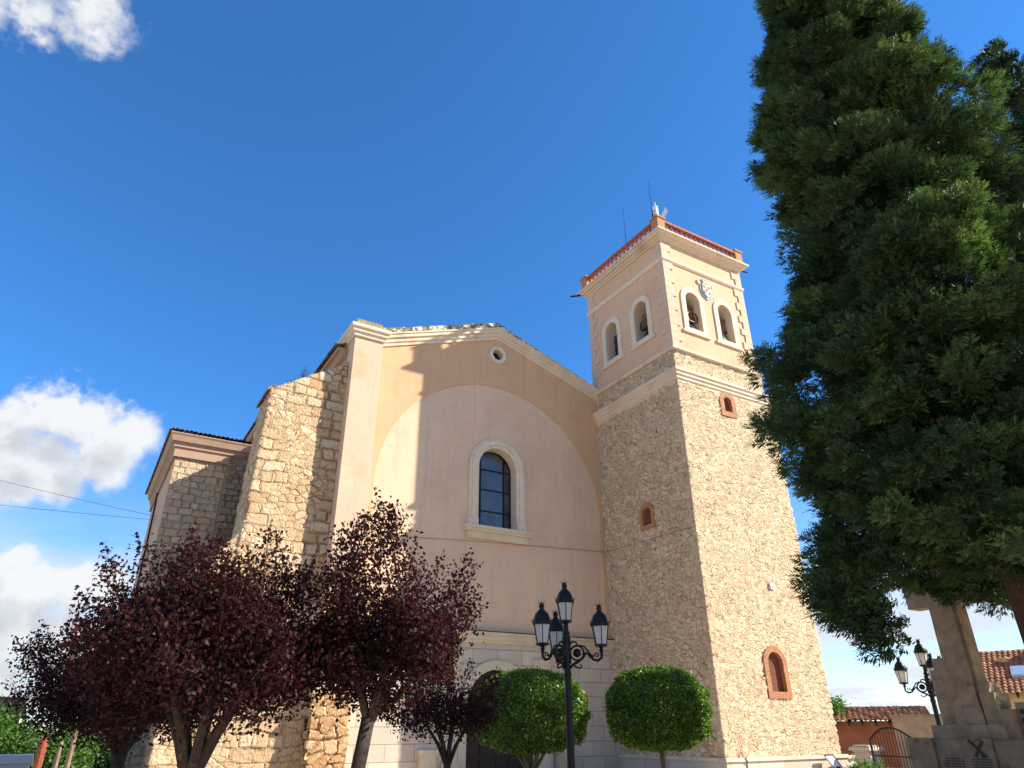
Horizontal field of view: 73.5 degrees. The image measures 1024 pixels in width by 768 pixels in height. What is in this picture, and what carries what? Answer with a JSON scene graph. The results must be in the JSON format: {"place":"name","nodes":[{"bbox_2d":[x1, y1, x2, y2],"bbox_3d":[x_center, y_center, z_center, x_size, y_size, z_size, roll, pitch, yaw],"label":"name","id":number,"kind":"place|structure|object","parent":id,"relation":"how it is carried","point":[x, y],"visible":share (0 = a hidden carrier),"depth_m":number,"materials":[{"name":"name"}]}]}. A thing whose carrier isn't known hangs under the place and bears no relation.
{"place":"outdoors","nodes":[
{"label":"outdoors","id":0,"kind":"place"},
{"bbox_2d":[0,696,25,739],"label":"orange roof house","id":1,"kind":"structure","parent":0,"point":[3,699],"depth_m":39.46,"materials":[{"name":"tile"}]},
{"bbox_2d":[0,0,1023,731],"label":"sky","id":2,"kind":"structure","parent":0,"point":[200,199],"materials":[{"name":"blue"}]},
{"bbox_2d":[570,214,849,767],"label":"bell tower","id":3,"kind":"structure","parent":0,"point":[709,602],"depth_m":30.43,"materials":[{"name":"stone"}]},
{"bbox_2d":[614,335,618,355],"bbox_3d":[5.745,-1.946,36.504,0.440,1.460,0.480,15,-30,-27],"label":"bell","id":4,"kind":"object","parent":3,"relation":"on","point":[616,345],"visible":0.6,"depth_m":36.52,"materials":[{"name":"black metal"}]},
{"bbox_2d":[640,313,648,336],"bbox_3d":[6.968,-2.945,34.800,0.660,1.580,0.880,15,-30,-27],"label":"church bell","id":5,"kind":"object","parent":3,"relation":"attached to","point":[645,325],"visible":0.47,"depth_m":34.91,"materials":[{"name":"brown metal"}]},
{"bbox_2d":[639,503,655,531],"bbox_3d":[6.154,5.967,30.887,0.245,1.190,0.980,15,-30,-27],"label":"slit window","id":6,"kind":"structure","parent":3,"relation":"in","point":[646,513],"depth_m":30.95,"materials":[{"name":"orange brick"}]},
{"bbox_2d":[652,202,658,216],"bbox_3d":[7.600,-9.047,36.352,0.270,1.550,0.382,-24,-35,38],"label":"panel antenna","id":7,"kind":"object","parent":3,"relation":"on","point":[655,210],"visible":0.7,"depth_m":36.35,"materials":[{"name":"white paint"}]},
{"bbox_2d":[687,305,697,328],"bbox_3d":[8.822,-3.210,34.294,0.880,1.580,0.660,15,-30,-27],"label":"church bell","id":8,"kind":"object","parent":3,"relation":"attached to","point":[691,318],"visible":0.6,"depth_m":34.27,"materials":[{"name":"brown metal"}]},
{"bbox_2d":[719,318,726,339],"bbox_3d":[10.729,-2.672,35.297,0.792,1.580,0.657,-2,-27,4],"label":"church bell","id":9,"kind":"object","parent":3,"relation":"attached to","point":[723,330],"visible":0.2,"depth_m":35.37,"materials":[{"name":"brown metal"}]},
{"bbox_2d":[719,392,737,418],"bbox_3d":[10.140,1.007,32.435,1.020,1.280,0.245,15,-30,-27],"label":"slit window","id":10,"kind":"structure","parent":3,"relation":"in","point":[727,403],"depth_m":32.41,"materials":[{"name":"orange brick"}]},
{"bbox_2d":[762,645,792,698],"bbox_3d":[10.485,11.485,27.354,1.340,1.950,0.245,15,-30,-27],"label":"slit window","id":11,"kind":"structure","parent":3,"relation":"in","point":[775,663],"depth_m":27.35,"materials":[{"name":"orange brick"}]},
{"bbox_2d":[848,745,883,766],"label":"gate pillar","id":12,"kind":"structure","parent":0,"point":[858,750],"depth_m":26.23,"materials":[{"name":"stone"}]},
{"bbox_2d":[869,727,911,767],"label":"iron gate","id":13,"kind":"structure","parent":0,"point":[874,733],"depth_m":24.46,"materials":[{"name":"black metal"}]},
{"bbox_2d":[889,714,942,767],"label":"beige wall","id":14,"kind":"structure","parent":0,"point":[915,725],"depth_m":26.74,"materials":[{"name":"stone"}]},
{"bbox_2d":[979,649,1023,708],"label":"yellow house","id":15,"kind":"structure","parent":0,"point":[1004,669],"depth_m":33.57,"materials":[{"name":"tile"}]},
{"label":"ground","id":16,"kind":"structure","parent":0,"visible":0},
{"bbox_2d":[0,754,33,767],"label":"utility cabinet","id":17,"kind":"object","parent":16,"relation":"on","point":[16,760],"visible":1,"depth_m":12.28,"materials":[{"name":"grey metal"}]},
{"bbox_2d":[0,694,36,753],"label":"green shrub","id":18,"kind":"object","parent":16,"relation":"on","point":[9,724],"visible":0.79,"depth_m":20.64,"materials":[{"name":"green plant"}]},
{"bbox_2d":[0,709,54,766],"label":"green shrub","id":19,"kind":"object","parent":16,"relation":"on","point":[27,725],"visible":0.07,"depth_m":22.51,"materials":[{"name":"green plant"}]},
{"bbox_2d":[32,738,47,767],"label":"wooden stake","id":20,"kind":"object","parent":16,"relation":"on","point":[39,756],"visible":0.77,"depth_m":16.89,"materials":[{"name":"brown wood"}]},
{"bbox_2d":[0,712,111,767],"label":"green shrub","id":21,"kind":"object","parent":16,"relation":"on","point":[80,756],"visible":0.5,"depth_m":20.52,"materials":[{"name":"green plant"}]},
{"bbox_2d":[52,741,63,767],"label":"wooden stake","id":22,"kind":"object","parent":16,"relation":"on","point":[57,757],"visible":0.82,"depth_m":15.02,"materials":[{"name":"grey wood"}]},
{"bbox_2d":[64,729,77,767],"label":"wooden stake","id":23,"kind":"object","parent":16,"relation":"on","point":[69,757],"visible":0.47,"depth_m":14.91,"materials":[{"name":"grey wood"}]},
{"bbox_2d":[35,714,135,767],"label":"green shrub","id":24,"kind":"object","parent":16,"relation":"on","point":[108,764],"visible":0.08,"depth_m":23.76,"materials":[{"name":"green plant"}]},
{"bbox_2d":[1,586,233,767],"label":"purple plum tree","id":25,"kind":"object","parent":16,"relation":"on","point":[63,707],"visible":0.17,"depth_m":10.26,"materials":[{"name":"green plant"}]},
{"bbox_2d":[52,518,357,767],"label":"purple plum tree","id":26,"kind":"object","parent":16,"relation":"on","point":[220,638],"visible":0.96,"depth_m":6.89,"materials":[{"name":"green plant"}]},
{"bbox_2d":[95,318,619,767],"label":"church","id":27,"kind":"structure","parent":16,"relation":"on","point":[486,433],"depth_m":29.80,"materials":[{"name":"paint"}]},
{"bbox_2d":[3,505,151,519],"bbox_3d":[-30.434,4.941,33.014,24.449,0.660,0.021,18,-32,-32],"label":"overhead wire","id":28,"kind":"object","parent":27,"relation":"attached to","point":[75,512],"visible":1,"depth_m":37.39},
{"bbox_2d":[0,480,156,516],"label":"overhead wire","id":29,"kind":"object","parent":27,"relation":"attached to","point":[75,498],"visible":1,"depth_m":37.89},
{"bbox_2d":[297,365,308,378],"bbox_3d":[-8.990,-0.395,29.427,0.597,1.052,0.276,22,-34,-37],"label":"dry weed","id":30,"kind":"object","parent":27,"relation":"on","point":[303,374],"visible":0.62,"depth_m":29.41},
{"bbox_2d":[466,670,522,767],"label":"door","id":31,"kind":"structure","parent":27,"relation":"in","point":[478,755],"depth_m":26.38,"materials":[{"name":"brown wood"}]},
{"bbox_2d":[463,439,532,545],"bbox_3d":[-0.721,4.810,31.143,3.340,4.760,0.860,15,-30,-27],"label":"window","id":32,"kind":"structure","parent":27,"relation":"in","point":[496,504],"depth_m":31.25,"materials":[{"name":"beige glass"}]},
{"bbox_2d":[366,526,693,551],"bbox_3d":[0.850,5.779,27.602,12.000,0.590,5.999,15,-30,-27],"label":"facade cable","id":33,"kind":"object","parent":27,"relation":"attached to","point":[543,546],"visible":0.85,"depth_m":29.95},
{"bbox_2d":[289,487,488,767],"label":"purple plum tree","id":34,"kind":"object","parent":16,"relation":"on","point":[413,641],"visible":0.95,"depth_m":7.74,"materials":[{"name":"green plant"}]},
{"bbox_2d":[382,646,511,767],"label":"purple plum tree","id":35,"kind":"object","parent":16,"relation":"on","point":[469,714],"visible":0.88,"depth_m":11.17,"materials":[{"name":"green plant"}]},
{"bbox_2d":[474,665,592,767],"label":"clipped tree","id":36,"kind":"object","parent":16,"relation":"on","point":[540,702],"visible":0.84,"depth_m":14.59,"materials":[{"name":"green plant"}]},
{"bbox_2d":[531,581,609,767],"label":"street lamp","id":37,"kind":"object","parent":16,"relation":"on","point":[555,631],"visible":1,"depth_m":12.46,"materials":[{"name":"metal"}]},
{"bbox_2d":[603,662,714,767],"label":"clipped tree","id":38,"kind":"object","parent":16,"relation":"on","point":[689,713],"visible":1,"depth_m":14.84,"materials":[{"name":"green plant"}]},
{"bbox_2d":[823,754,842,767],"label":"info panel","id":39,"kind":"object","parent":16,"relation":"on","point":[832,760],"visible":1,"depth_m":26.39,"materials":[{"name":"white paint"}]},
{"bbox_2d":[829,689,853,720],"bbox_3d":[15.324,16.048,32.069,1.802,3.205,1.907,15,-30,-27],"label":"tree","id":40,"kind":"object","parent":16,"relation":"on","point":[836,709],"visible":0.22,"depth_m":32.26,"materials":[{"name":"green plant"}]},
{"bbox_2d":[847,755,856,765],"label":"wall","id":41,"kind":"structure","parent":16,"relation":"on","point":[851,759],"depth_m":27.49,"materials":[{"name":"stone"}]},
{"bbox_2d":[840,752,887,767],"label":"round bush","id":42,"kind":"object","parent":16,"relation":"on","point":[866,765],"visible":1,"depth_m":17.42,"materials":[{"name":"green plant"}]},
{"bbox_2d":[736,0,1023,666],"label":"cypress tree","id":43,"kind":"object","parent":16,"relation":"on","point":[887,169],"visible":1,"depth_m":12.87,"materials":[{"name":"green plant"}]},
{"bbox_2d":[832,705,929,767],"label":"brown house","id":44,"kind":"structure","parent":16,"relation":"on","point":[850,732],"depth_m":30.86,"materials":[{"name":"paint"}]},
{"bbox_2d":[894,638,941,724],"bbox_3d":[11.894,9.214,19.237,1.459,3.898,1.489,15,-30,-27],"label":"street lamp","id":45,"kind":"object","parent":16,"relation":"on","point":[923,655],"visible":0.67,"depth_m":19.64,"materials":[{"name":"metal"}]},
{"bbox_2d":[905,562,1023,767],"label":"stone cross monument","id":46,"kind":"object","parent":16,"relation":"on","point":[982,726],"visible":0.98,"depth_m":14.39,"materials":[{"name":"grey stone"}]},
{"bbox_2d":[962,35,1023,288],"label":"cypress tree","id":47,"kind":"object","parent":16,"relation":"on","point":[995,57],"visible":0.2,"depth_m":18.69,"materials":[{"name":"green plant"}]}
]}

